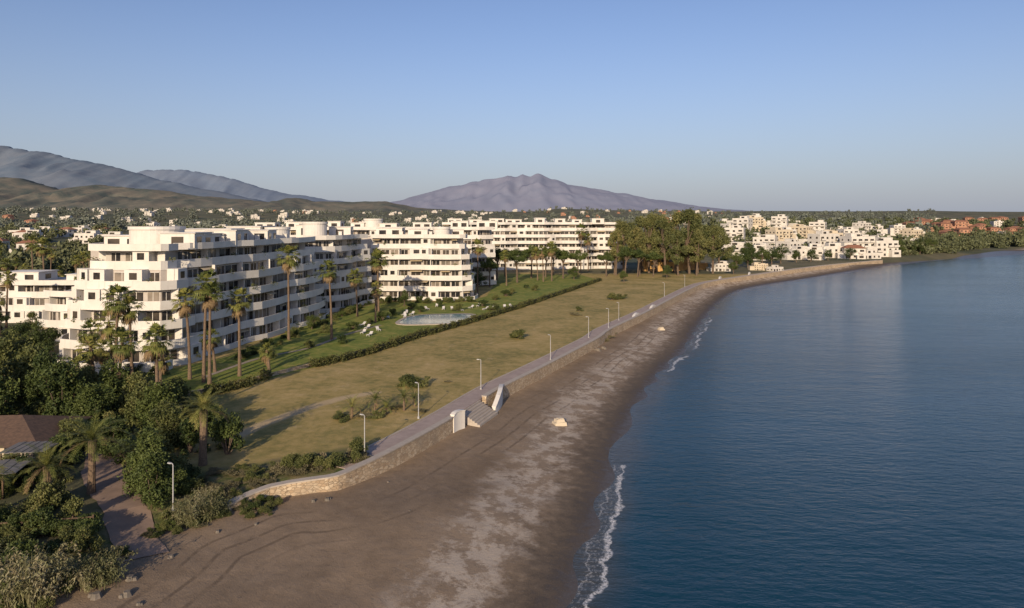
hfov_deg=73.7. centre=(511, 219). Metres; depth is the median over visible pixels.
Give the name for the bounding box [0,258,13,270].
palm tree
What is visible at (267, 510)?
shrub
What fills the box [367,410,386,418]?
shrub
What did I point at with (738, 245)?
white building
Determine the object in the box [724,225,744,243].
white building
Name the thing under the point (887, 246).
white building
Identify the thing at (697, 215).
eucalyptus tree
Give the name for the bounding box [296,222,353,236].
roof structures
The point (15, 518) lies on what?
shrub
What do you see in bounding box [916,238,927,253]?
broadleaf tree
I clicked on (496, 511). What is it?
ground
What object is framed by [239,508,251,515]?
shrub
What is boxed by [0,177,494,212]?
hill
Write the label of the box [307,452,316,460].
shrub
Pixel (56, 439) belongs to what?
tall shrub
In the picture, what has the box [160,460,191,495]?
tall shrub
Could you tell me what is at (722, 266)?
white house
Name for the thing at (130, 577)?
rock
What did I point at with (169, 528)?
shrub
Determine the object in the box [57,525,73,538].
shrub
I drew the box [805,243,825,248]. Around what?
white house
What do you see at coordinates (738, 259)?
broadleaf tree
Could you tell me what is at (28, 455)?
walls
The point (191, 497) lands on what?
reed clump
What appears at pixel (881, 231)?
white building
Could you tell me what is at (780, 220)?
white building
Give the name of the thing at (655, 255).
pine tree
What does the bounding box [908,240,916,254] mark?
broadleaf tree
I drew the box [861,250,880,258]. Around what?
white house
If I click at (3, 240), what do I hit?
white house
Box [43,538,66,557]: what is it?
shrub
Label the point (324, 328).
shrub
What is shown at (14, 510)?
shrub
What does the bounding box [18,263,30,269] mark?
palm tree
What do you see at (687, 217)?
eucalyptus tree
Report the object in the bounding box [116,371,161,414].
tall shrub
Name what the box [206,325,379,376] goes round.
garden path
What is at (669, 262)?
ochre house
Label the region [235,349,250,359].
shrub
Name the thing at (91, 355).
palm tree
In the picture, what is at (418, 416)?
street lamp
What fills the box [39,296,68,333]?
partitions
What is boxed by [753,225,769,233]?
cream building
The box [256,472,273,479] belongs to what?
shrub
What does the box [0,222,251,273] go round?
woodland
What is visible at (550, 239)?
partitions
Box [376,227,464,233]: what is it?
roof structures
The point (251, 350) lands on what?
shrub
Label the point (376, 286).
palm tree
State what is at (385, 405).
palm tree
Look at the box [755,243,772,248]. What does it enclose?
white building
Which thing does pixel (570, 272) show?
broadleaf tree
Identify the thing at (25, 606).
shrub
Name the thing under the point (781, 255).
broadleaf tree
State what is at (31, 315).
palm tree
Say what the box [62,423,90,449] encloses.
shrub
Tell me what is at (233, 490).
shrub
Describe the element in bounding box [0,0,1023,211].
sky
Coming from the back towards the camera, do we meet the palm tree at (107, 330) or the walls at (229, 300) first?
the walls at (229, 300)
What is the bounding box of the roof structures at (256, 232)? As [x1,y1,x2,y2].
[158,226,290,247]
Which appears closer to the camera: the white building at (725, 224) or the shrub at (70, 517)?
the shrub at (70, 517)
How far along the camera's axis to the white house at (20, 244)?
395.17 m
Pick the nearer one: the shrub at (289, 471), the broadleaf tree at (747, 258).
the shrub at (289, 471)
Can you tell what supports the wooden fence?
on the ground
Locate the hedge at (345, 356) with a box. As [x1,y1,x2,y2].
[183,277,601,396]
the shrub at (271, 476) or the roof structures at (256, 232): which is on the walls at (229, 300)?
the roof structures at (256, 232)
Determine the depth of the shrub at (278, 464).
65.02 m
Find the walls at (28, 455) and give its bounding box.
[0,448,48,459]
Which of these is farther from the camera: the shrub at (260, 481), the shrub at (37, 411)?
the shrub at (37, 411)
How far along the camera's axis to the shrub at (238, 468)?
65.67 m
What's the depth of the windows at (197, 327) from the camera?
138.97 m
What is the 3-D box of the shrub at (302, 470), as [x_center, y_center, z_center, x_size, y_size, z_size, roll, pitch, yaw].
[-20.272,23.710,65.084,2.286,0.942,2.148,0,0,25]
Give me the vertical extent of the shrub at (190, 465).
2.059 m
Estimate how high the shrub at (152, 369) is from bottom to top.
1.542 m
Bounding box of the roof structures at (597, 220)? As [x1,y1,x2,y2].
[447,218,604,223]
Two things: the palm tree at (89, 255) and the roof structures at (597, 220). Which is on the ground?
the palm tree at (89, 255)
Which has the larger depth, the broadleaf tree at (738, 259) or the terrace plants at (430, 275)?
the broadleaf tree at (738, 259)
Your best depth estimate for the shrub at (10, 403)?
83.81 m
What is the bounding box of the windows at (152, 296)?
[72,252,198,361]
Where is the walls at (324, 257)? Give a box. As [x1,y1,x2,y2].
[290,237,368,308]
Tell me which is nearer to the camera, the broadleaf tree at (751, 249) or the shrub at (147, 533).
the shrub at (147, 533)
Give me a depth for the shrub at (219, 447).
72.31 m
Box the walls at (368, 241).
[361,236,467,296]
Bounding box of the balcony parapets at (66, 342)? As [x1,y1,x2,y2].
[56,242,201,365]
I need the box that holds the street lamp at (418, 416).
[415,382,419,418]
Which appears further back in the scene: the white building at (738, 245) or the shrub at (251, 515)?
the white building at (738, 245)
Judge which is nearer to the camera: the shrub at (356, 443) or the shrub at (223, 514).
the shrub at (223, 514)
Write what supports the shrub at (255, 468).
on the ground
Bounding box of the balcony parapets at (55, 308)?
[37,290,70,340]
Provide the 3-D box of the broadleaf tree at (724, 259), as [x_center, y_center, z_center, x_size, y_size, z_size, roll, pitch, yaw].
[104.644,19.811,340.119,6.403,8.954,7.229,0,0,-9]
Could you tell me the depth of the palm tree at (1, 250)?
195.98 m
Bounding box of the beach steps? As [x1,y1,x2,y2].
[465,400,497,426]
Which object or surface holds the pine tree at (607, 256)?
on the ground
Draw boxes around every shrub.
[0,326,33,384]
[0,338,50,406]
[0,375,20,414]
[0,474,12,489]
[0,478,16,494]
[0,501,18,515]
[0,506,10,519]
[0,511,28,540]
[0,516,9,535]
[0,523,26,538]
[0,534,31,556]
[0,536,43,574]
[0,573,19,603]
[0,592,6,607]
[2,453,17,459]
[3,384,25,406]
[3,399,23,414]
[6,466,27,481]
[8,530,36,543]
[12,454,35,485]
[15,482,31,494]
[17,498,40,520]
[20,592,43,607]
[21,469,40,488]
[21,492,35,512]
[21,519,40,540]
[22,348,58,414]
[22,405,34,414]
[22,509,55,537]
[24,503,61,536]
[27,392,49,414]
[28,481,62,508]
[29,400,39,414]
[32,354,86,415]
[34,459,53,474]
[35,594,55,607]
[36,432,87,466]
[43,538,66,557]
[46,479,71,507]
[46,517,74,536]
[51,466,73,483]
[56,495,84,517]
[57,514,76,529]
[57,524,106,552]
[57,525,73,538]
[58,416,92,438]
[59,569,76,593]
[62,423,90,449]
[67,518,103,543]
[68,378,116,421]
[73,512,102,526]
[77,367,100,392]
[88,416,99,426]
[90,412,132,458]
[96,357,130,409]
[101,408,132,430]
[102,402,118,415]
[109,436,136,463]
[112,545,129,555]
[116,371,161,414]
[116,423,165,488]
[116,545,134,558]
[122,380,173,431]
[122,430,170,500]
[124,363,145,374]
[131,377,183,431]
[131,444,178,510]
[140,531,152,536]
[146,398,189,448]
[147,365,159,374]
[153,531,163,537]
[158,509,174,521]
[159,520,171,533]
[160,439,175,453]
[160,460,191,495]
[161,449,190,476]
[162,520,175,530]
[167,374,190,402]
[171,525,183,534]
[173,417,210,457]
[177,454,194,467]
[178,476,200,494]
[179,392,210,422]
[184,466,200,479]
[188,390,210,407]
[189,477,204,492]
[193,523,207,527]
[194,403,226,433]
[196,475,209,482]
[206,470,221,474]
[208,411,245,454]
[208,483,221,490]
[211,433,238,449]
[211,487,223,495]
[215,509,230,518]
[222,469,240,476]
[222,480,240,486]
[222,489,231,495]
[228,487,236,495]
[230,463,243,470]
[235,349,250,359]
[238,495,248,507]
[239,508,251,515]
[245,470,256,480]
[246,346,258,354]
[246,511,255,518]
[247,501,258,510]
[248,464,265,472]
[248,482,261,488]
[253,477,268,483]
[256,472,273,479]
[256,494,264,499]
[257,506,264,513]
[258,346,277,359]
[259,337,273,343]
[263,479,276,483]
[263,506,272,515]
[264,501,274,507]
[265,473,277,479]
[266,496,274,501]
[267,460,279,469]
[269,460,291,470]
[272,465,288,474]
[272,496,282,504]
[280,452,294,467]
[283,468,297,475]
[285,331,299,337]
[290,328,299,336]
[292,454,312,469]
[293,452,300,462]
[294,462,312,475]
[303,340,316,347]
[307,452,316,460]
[310,465,324,472]
[312,455,327,467]
[314,452,326,457]
[317,325,329,332]
[322,454,334,470]
[331,410,349,422]
[332,451,349,467]
[337,335,348,343]
[341,452,356,463]
[345,307,354,314]
[346,321,358,328]
[348,435,369,457]
[350,449,361,463]
[356,412,373,418]
[360,453,371,458]
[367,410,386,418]
[374,311,390,320]
[379,297,387,303]
[389,308,397,315]
[389,404,402,409]
[396,375,407,386]
[399,373,419,387]
[406,376,432,387]
[407,302,417,308]
[411,408,428,412]
[415,306,424,311]
[422,298,431,302]
[451,302,462,310]
[477,299,488,306]
[486,303,498,309]
[501,289,510,295]
[510,328,525,338]
[531,284,537,290]
[606,292,618,299]
[617,294,627,298]
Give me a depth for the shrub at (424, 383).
98.57 m
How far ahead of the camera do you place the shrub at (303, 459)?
65.28 m
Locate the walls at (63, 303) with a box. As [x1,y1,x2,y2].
[54,289,70,328]
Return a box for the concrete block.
[552,417,566,425]
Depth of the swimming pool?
164.03 m
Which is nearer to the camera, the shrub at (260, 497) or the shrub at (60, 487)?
the shrub at (60, 487)
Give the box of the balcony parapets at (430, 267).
[366,234,477,300]
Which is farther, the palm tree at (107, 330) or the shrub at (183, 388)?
the palm tree at (107, 330)
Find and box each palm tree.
[0,242,5,257]
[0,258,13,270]
[0,270,17,329]
[0,292,6,334]
[0,447,21,487]
[11,257,22,269]
[13,442,81,493]
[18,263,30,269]
[23,235,38,269]
[24,311,41,331]
[30,239,50,263]
[32,236,53,269]
[46,248,58,269]
[53,409,128,494]
[55,265,65,275]
[66,353,93,377]
[70,254,82,272]
[75,335,104,372]
[76,317,103,346]
[78,251,87,267]
[84,250,90,267]
[92,310,124,370]
[92,338,114,365]
[98,283,135,375]
[103,325,139,377]
[110,295,144,373]
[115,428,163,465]
[134,322,174,385]
[151,345,173,381]
[170,287,196,379]
[178,387,231,465]
[189,267,225,382]
[192,280,226,383]
[197,327,222,371]
[223,287,251,376]
[257,342,275,369]
[275,242,301,339]
[316,259,338,339]
[340,394,365,418]
[346,268,364,316]
[363,389,387,410]
[364,247,388,311]
[369,281,383,322]
[371,256,384,309]
[375,399,395,413]
[388,382,414,410]
[406,388,425,405]
[471,238,485,293]
[499,250,510,285]
[521,244,538,277]
[530,247,539,279]
[537,245,548,281]
[544,241,558,280]
[575,223,588,271]
[582,233,591,270]
[608,239,619,274]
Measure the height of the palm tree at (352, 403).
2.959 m
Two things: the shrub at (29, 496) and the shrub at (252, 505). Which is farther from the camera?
the shrub at (252, 505)
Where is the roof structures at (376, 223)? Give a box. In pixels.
[254,219,497,228]
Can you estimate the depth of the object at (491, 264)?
242.91 m
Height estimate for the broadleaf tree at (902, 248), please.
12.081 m
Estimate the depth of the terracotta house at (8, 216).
1272.06 m
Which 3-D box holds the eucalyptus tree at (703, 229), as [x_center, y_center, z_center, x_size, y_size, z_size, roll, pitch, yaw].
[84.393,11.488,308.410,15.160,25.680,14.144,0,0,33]
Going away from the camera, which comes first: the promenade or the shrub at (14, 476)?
the shrub at (14, 476)
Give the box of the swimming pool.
[395,313,475,324]
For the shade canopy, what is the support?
on the ground
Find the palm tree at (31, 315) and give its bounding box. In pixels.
[24,311,41,331]
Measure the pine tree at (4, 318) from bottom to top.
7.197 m
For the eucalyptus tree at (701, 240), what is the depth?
294.50 m
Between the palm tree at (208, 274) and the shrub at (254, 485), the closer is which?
the shrub at (254, 485)
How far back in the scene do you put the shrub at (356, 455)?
67.20 m
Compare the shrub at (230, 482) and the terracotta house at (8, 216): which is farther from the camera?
the terracotta house at (8, 216)
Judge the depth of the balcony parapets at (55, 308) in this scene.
137.08 m
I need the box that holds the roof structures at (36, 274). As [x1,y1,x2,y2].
[0,270,76,279]
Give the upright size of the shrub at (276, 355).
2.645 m
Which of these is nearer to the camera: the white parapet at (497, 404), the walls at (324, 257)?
the white parapet at (497, 404)
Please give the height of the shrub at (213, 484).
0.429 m
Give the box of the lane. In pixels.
[81,448,168,562]
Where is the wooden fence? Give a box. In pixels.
[0,514,93,530]
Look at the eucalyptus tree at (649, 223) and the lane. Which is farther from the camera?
the eucalyptus tree at (649, 223)
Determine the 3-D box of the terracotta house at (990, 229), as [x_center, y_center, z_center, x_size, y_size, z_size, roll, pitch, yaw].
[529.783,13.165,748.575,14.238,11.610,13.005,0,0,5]
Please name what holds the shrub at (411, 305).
on the ground
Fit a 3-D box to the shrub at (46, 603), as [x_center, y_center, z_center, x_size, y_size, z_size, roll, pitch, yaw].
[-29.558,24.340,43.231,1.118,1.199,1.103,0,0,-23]
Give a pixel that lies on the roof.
(14, 429)
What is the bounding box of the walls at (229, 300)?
[178,243,310,346]
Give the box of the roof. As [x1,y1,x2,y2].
[0,415,92,447]
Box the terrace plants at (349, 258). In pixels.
[320,243,368,295]
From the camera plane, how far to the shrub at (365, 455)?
67.84 m
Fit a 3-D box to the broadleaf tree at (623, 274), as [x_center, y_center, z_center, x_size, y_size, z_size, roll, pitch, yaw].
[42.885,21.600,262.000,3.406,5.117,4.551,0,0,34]
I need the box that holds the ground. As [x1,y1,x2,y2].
[0,209,1023,607]
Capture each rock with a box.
[87,591,102,600]
[118,589,132,598]
[125,574,137,581]
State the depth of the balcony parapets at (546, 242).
333.11 m
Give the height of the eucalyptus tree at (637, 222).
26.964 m
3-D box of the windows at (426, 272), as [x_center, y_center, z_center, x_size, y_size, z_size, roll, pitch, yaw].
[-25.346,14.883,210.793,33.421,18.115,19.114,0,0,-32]
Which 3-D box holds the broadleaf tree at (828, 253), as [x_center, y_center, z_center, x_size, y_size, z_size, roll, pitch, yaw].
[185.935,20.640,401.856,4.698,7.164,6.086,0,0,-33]
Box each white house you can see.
[0,238,10,248]
[8,228,33,234]
[9,240,45,254]
[14,230,42,240]
[42,227,57,237]
[58,227,76,236]
[68,230,101,243]
[71,225,89,232]
[97,231,122,241]
[706,261,730,270]
[739,245,769,260]
[766,265,782,270]
[782,246,810,259]
[803,246,824,259]
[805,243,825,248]
[821,243,842,257]
[836,245,865,258]
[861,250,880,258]
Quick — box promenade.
[335,260,874,468]
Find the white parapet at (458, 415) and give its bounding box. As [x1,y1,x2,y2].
[450,409,464,432]
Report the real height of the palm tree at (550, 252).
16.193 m
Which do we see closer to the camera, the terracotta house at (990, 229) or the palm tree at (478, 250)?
the palm tree at (478, 250)
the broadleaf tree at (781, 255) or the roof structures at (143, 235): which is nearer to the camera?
the roof structures at (143, 235)
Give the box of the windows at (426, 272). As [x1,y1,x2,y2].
[370,239,473,296]
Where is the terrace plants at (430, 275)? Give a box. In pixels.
[369,242,476,296]
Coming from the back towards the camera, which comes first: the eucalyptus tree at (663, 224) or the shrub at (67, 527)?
the eucalyptus tree at (663, 224)
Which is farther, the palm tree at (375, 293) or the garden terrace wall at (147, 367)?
the palm tree at (375, 293)
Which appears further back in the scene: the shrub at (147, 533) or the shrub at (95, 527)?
the shrub at (147, 533)
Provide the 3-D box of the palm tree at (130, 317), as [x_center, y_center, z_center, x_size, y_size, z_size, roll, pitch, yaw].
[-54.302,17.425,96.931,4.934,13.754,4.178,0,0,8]
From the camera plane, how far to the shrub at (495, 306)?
181.43 m
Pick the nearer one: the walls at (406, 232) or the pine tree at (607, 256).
the walls at (406, 232)
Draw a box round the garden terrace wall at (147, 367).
[66,359,172,372]
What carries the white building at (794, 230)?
on the ground
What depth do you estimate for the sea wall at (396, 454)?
77.55 m
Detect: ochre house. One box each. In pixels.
[642,254,682,271]
[683,255,709,269]
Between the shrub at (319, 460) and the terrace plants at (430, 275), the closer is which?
the shrub at (319, 460)
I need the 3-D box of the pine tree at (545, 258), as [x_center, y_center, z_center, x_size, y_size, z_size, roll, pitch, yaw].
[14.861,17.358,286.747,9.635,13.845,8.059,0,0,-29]
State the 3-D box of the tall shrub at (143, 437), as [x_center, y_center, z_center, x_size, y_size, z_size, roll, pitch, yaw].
[-32.831,21.415,62.008,3.394,5.742,5.026,0,0,24]
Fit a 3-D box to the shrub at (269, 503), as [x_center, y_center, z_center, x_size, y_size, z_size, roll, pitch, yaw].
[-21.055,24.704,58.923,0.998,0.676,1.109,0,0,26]
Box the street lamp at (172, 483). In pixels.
[167,462,174,510]
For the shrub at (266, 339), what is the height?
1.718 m
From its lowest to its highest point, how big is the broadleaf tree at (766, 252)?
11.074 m
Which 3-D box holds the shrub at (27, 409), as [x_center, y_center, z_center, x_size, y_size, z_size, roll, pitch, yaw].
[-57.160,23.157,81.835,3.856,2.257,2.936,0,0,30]
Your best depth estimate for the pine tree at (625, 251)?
283.17 m
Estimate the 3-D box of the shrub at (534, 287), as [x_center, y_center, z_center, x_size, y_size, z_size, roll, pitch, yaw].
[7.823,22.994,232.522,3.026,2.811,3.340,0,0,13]
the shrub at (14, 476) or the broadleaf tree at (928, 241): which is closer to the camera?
the shrub at (14, 476)
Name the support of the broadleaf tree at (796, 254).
on the ground
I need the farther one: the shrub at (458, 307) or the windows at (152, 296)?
the shrub at (458, 307)
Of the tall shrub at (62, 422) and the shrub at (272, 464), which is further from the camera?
the tall shrub at (62, 422)
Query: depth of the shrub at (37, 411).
80.41 m
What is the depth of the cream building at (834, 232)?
524.48 m
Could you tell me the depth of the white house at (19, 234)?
499.41 m
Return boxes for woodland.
[0,205,935,233]
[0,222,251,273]
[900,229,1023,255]
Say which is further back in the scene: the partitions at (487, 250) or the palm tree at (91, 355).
the partitions at (487, 250)
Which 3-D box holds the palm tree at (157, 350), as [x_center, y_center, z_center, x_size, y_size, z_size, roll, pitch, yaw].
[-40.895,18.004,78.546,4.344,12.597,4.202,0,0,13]
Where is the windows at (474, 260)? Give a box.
[293,231,493,280]
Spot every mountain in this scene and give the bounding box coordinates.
[0,146,265,201]
[137,169,344,201]
[391,173,745,211]
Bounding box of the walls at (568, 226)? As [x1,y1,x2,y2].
[449,225,615,266]
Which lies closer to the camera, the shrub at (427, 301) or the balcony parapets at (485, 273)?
the shrub at (427, 301)
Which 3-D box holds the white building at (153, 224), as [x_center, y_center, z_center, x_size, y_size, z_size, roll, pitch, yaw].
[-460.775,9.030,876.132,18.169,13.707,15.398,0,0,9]
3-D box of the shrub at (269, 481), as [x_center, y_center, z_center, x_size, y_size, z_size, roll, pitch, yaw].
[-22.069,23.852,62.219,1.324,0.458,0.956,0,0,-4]
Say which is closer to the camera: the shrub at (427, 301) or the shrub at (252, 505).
the shrub at (252, 505)
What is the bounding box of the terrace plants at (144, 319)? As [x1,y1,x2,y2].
[56,256,200,361]
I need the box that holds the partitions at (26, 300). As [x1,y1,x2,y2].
[0,285,41,317]
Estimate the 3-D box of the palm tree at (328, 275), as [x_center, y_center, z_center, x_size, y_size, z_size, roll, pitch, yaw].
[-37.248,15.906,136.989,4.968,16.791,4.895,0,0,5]
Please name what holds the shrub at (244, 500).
on the ground
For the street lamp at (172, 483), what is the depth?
56.97 m
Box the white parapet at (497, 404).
[492,384,502,411]
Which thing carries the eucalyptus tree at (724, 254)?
on the ground
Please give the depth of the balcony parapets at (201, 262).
137.92 m
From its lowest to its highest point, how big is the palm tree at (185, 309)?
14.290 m
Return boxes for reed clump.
[0,541,81,607]
[0,562,18,590]
[9,548,86,600]
[67,553,111,592]
[72,541,137,590]
[162,496,212,528]
[169,493,199,515]
[186,483,226,507]
[191,492,229,523]
[214,493,237,511]
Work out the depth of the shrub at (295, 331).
140.34 m
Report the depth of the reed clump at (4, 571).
44.90 m
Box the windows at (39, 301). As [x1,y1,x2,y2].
[0,285,73,316]
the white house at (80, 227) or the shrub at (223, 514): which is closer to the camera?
the shrub at (223, 514)
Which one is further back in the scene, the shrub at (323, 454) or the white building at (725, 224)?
the white building at (725, 224)
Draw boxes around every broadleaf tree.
[8,320,35,340]
[15,333,41,346]
[23,319,57,352]
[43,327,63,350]
[305,314,318,328]
[397,290,412,305]
[474,268,486,285]
[567,266,578,279]
[619,271,627,279]
[661,264,671,277]
[716,256,729,260]
[728,261,738,273]
[729,252,744,263]
[739,242,754,263]
[741,250,756,267]
[744,245,759,260]
[756,246,770,262]
[763,248,777,264]
[770,245,789,263]
[791,250,800,262]
[806,249,818,261]
[824,250,831,260]
[843,247,856,259]
[896,239,905,252]
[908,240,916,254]
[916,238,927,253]
[923,238,937,250]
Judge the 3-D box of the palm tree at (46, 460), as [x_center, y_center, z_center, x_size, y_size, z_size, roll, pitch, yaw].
[-39.169,21.474,57.702,5.043,5.677,5.131,0,0,13]
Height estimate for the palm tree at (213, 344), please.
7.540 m
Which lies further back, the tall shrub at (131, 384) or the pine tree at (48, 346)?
the pine tree at (48, 346)
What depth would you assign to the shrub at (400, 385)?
98.59 m
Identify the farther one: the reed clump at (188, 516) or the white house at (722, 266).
the white house at (722, 266)
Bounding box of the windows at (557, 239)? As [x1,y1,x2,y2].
[444,225,621,266]
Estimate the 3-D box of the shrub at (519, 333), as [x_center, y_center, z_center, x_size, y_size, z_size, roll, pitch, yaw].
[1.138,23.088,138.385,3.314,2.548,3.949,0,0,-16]
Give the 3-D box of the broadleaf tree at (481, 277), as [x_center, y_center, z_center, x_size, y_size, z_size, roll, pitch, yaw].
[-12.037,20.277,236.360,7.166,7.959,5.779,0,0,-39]
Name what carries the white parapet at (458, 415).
on the ground
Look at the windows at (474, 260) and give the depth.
249.68 m
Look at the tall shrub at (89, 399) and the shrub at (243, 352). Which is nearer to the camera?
the tall shrub at (89, 399)
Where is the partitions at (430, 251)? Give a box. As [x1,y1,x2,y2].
[367,238,474,296]
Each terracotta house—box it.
[2,214,13,218]
[936,222,954,228]
[950,220,971,227]
[953,228,972,233]
[962,217,973,220]
[967,225,986,231]
[986,227,1001,232]
[1003,227,1016,233]
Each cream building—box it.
[748,262,767,269]
[749,216,765,226]
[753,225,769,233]
[765,227,795,240]
[787,224,818,238]
[829,231,842,237]
[899,228,923,237]
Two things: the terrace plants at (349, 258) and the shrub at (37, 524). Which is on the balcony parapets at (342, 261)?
the terrace plants at (349, 258)
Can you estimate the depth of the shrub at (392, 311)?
171.41 m
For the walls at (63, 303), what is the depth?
139.88 m
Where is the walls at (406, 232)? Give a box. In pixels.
[292,230,492,285]
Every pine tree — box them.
[0,312,11,323]
[34,340,54,352]
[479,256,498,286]
[492,247,507,280]
[501,248,509,276]
[509,246,528,282]
[539,246,555,276]
[550,243,559,274]
[554,250,571,278]
[568,249,588,276]
[597,250,613,276]
[616,245,637,270]
[631,248,650,276]
[647,252,663,276]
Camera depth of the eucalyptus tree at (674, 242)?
295.76 m
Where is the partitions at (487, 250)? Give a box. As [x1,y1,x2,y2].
[290,230,495,280]
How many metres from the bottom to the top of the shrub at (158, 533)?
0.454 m
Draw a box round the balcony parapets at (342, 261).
[303,234,374,312]
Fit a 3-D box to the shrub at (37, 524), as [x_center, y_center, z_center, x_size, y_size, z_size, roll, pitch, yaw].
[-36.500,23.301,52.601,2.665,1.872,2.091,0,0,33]
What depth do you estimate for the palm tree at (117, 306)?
94.89 m
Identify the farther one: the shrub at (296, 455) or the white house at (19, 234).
the white house at (19, 234)
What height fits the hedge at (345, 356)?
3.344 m
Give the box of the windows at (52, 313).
[47,297,69,334]
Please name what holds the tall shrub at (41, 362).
on the ground
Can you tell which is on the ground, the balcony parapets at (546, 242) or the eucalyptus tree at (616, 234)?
the eucalyptus tree at (616, 234)
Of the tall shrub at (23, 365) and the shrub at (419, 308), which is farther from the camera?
the shrub at (419, 308)
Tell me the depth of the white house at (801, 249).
412.54 m
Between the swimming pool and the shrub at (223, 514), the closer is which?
the shrub at (223, 514)
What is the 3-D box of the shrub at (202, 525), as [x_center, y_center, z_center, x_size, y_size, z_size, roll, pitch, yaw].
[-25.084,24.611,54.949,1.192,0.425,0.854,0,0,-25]
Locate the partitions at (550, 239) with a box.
[443,225,621,266]
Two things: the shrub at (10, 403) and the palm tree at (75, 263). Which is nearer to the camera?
the shrub at (10, 403)
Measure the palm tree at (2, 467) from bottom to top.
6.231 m
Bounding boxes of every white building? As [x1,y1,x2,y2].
[30,213,38,216]
[144,211,154,215]
[146,222,159,225]
[251,214,259,218]
[278,212,287,217]
[284,219,294,223]
[720,222,731,226]
[723,242,746,255]
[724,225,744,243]
[729,216,752,230]
[747,214,764,220]
[747,234,777,246]
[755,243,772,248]
[767,214,787,226]
[776,239,803,247]
[782,227,797,240]
[807,231,839,245]
[809,220,826,230]
[835,233,876,252]
[836,227,859,235]
[852,221,871,230]
[865,229,886,233]
[870,234,890,236]
[871,224,887,233]
[873,237,900,256]
[887,224,905,235]
[990,220,1003,227]
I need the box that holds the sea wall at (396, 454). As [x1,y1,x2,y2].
[223,260,882,510]
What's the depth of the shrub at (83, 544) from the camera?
49.84 m
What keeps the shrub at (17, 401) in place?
on the ground
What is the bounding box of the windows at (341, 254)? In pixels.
[305,239,367,308]
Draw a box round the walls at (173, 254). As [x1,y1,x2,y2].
[71,250,181,361]
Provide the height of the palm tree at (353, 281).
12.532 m
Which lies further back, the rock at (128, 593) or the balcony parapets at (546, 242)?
the balcony parapets at (546, 242)
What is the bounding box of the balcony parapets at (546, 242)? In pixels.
[442,222,626,269]
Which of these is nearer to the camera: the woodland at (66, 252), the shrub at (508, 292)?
the shrub at (508, 292)
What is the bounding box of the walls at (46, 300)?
[0,277,65,314]
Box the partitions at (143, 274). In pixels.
[59,251,201,361]
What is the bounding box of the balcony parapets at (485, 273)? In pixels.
[290,227,495,284]
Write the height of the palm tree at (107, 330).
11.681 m
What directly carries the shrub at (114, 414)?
on the ground
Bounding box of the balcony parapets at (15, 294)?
[0,280,73,322]
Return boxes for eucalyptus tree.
[606,219,633,270]
[606,229,630,274]
[626,226,648,274]
[627,215,659,271]
[639,213,660,272]
[645,211,668,272]
[650,215,672,273]
[662,229,689,274]
[665,210,692,272]
[677,207,701,273]
[687,229,713,274]
[688,217,713,272]
[689,211,706,271]
[699,223,730,273]
[710,225,733,262]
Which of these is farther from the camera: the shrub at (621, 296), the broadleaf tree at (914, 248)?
the broadleaf tree at (914, 248)
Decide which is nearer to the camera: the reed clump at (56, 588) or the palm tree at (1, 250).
the reed clump at (56, 588)
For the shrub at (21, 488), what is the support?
on the ground
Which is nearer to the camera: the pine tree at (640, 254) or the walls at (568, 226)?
the pine tree at (640, 254)
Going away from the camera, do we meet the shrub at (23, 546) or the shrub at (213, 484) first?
the shrub at (23, 546)
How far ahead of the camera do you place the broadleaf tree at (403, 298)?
189.88 m
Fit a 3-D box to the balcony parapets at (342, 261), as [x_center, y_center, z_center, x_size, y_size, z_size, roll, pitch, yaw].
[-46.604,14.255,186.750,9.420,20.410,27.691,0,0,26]
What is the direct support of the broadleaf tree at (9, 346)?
on the ground
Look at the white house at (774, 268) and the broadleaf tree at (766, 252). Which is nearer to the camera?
the white house at (774, 268)
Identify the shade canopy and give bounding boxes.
[0,440,62,498]
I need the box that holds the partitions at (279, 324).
[186,242,320,346]
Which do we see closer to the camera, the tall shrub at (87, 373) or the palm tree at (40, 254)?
the tall shrub at (87, 373)
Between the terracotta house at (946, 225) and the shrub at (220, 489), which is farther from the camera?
the terracotta house at (946, 225)
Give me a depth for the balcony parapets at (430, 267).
205.74 m
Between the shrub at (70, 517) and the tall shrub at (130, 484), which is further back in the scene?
the tall shrub at (130, 484)
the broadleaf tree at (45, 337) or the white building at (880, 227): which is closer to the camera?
the broadleaf tree at (45, 337)
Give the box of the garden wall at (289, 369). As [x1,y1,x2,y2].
[187,358,336,394]
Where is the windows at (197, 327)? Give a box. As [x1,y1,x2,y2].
[178,243,313,349]
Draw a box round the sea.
[566,254,1023,607]
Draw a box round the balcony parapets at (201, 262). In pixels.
[173,236,328,355]
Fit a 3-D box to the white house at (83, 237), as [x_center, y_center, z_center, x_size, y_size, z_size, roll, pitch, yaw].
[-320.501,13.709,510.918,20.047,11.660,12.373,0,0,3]
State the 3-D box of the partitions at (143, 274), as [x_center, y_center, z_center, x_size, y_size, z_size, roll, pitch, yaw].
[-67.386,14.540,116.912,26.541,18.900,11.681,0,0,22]
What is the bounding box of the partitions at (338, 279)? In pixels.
[311,239,369,307]
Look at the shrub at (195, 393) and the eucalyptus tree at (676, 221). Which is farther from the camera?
the eucalyptus tree at (676, 221)
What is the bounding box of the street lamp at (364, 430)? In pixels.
[360,414,364,451]
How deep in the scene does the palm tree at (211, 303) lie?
99.89 m
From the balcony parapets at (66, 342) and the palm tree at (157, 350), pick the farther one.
the balcony parapets at (66, 342)
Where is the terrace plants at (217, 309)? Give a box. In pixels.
[198,248,326,341]
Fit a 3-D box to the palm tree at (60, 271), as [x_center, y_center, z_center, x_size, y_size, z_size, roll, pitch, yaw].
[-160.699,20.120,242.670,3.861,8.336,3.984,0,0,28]
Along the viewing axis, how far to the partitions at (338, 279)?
183.28 m
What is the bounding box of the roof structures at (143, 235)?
[102,226,244,243]

